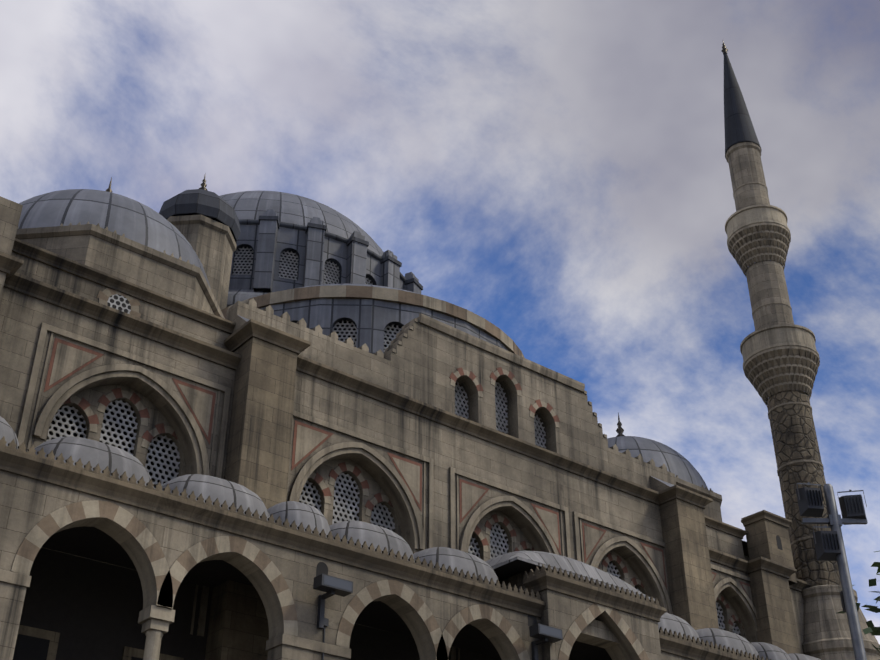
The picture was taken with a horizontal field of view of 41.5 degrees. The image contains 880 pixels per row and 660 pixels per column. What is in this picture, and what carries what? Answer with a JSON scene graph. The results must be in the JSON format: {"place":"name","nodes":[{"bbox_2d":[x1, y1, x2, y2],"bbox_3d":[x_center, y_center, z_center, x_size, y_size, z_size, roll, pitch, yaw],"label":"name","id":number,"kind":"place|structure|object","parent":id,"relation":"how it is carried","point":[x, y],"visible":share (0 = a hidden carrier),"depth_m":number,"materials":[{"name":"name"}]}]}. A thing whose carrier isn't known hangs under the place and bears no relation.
{"place":"outdoors","nodes":[
{"label":"outdoors","id":0,"kind":"place"},
{"bbox_2d":[227,209,422,304],"bbox_3d":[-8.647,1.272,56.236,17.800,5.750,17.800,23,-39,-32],"label":"dome drum","id":1,"kind":"object","parent":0,"point":[271,253],"visible":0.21,"depth_m":50.74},
{"bbox_2d":[18,176,706,487],"bbox_3d":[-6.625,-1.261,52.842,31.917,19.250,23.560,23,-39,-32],"label":"domes","id":2,"kind":"structure","parent":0,"point":[135,221],"depth_m":45.68,"materials":[{"name":"grey metal"}]},
{"bbox_2d":[221,283,524,357],"bbox_3d":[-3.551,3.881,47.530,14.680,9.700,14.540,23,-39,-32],"label":"half dome","id":3,"kind":"structure","parent":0,"point":[375,318],"depth_m":42.29,"materials":[{"name":"grey metal"}]},
{"bbox_2d":[11,214,748,560],"bbox_3d":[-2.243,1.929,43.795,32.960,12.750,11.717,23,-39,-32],"label":"mosque upper walls","id":4,"kind":"structure","parent":0,"point":[447,368],"depth_m":37.35,"materials":[{"name":"beige stone"}]},
{"bbox_2d":[0,196,810,659],"bbox_3d":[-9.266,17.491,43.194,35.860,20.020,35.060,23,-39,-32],"label":"mosque wall","id":5,"kind":"structure","parent":0,"point":[270,416],"depth_m":33.40,"materials":[{"name":"beige stone"}]},
{"bbox_2d":[0,0,879,643],"label":"sky","id":6,"kind":"structure","parent":0,"point":[554,173],"materials":[{"name":"blue"}]},
{"label":"ground","id":7,"kind":"structure","parent":0,"visible":0},
{"bbox_2d":[0,416,820,659],"bbox_3d":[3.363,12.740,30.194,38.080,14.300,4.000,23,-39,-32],"label":"arcade","id":8,"kind":"object","parent":7,"relation":"on","point":[101,505],"visible":1,"depth_m":26.58,"materials":[{"name":"stone"}]},
{"bbox_2d":[313,562,562,659],"bbox_3d":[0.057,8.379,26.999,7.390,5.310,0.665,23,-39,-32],"label":"wall floodlights","id":9,"kind":"object","parent":8,"relation":"attached to","point":[324,581],"depth_m":26.19,"materials":[{"name":"grey metal"}]},
{"bbox_2d":[721,42,879,659],"bbox_3d":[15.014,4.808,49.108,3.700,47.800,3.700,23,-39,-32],"label":"minaret","id":10,"kind":"object","parent":7,"relation":"on","point":[781,357],"visible":0.96,"depth_m":49.95,"materials":[{"name":"stone"}]},
{"bbox_2d":[796,482,867,659],"bbox_3d":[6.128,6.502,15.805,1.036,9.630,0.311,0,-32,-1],"label":"floodlight pole","id":11,"kind":"object","parent":7,"relation":"on","point":[829,546],"visible":1,"depth_m":17.93,"materials":[{"name":"metal"}]},
{"bbox_2d":[837,551,879,659],"bbox_3d":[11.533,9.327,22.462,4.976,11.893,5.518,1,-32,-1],"label":"tree","id":12,"kind":"object","parent":7,"relation":"on","point":[872,629],"visible":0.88,"depth_m":25.97,"materials":[{"name":"green plant"}]}
]}

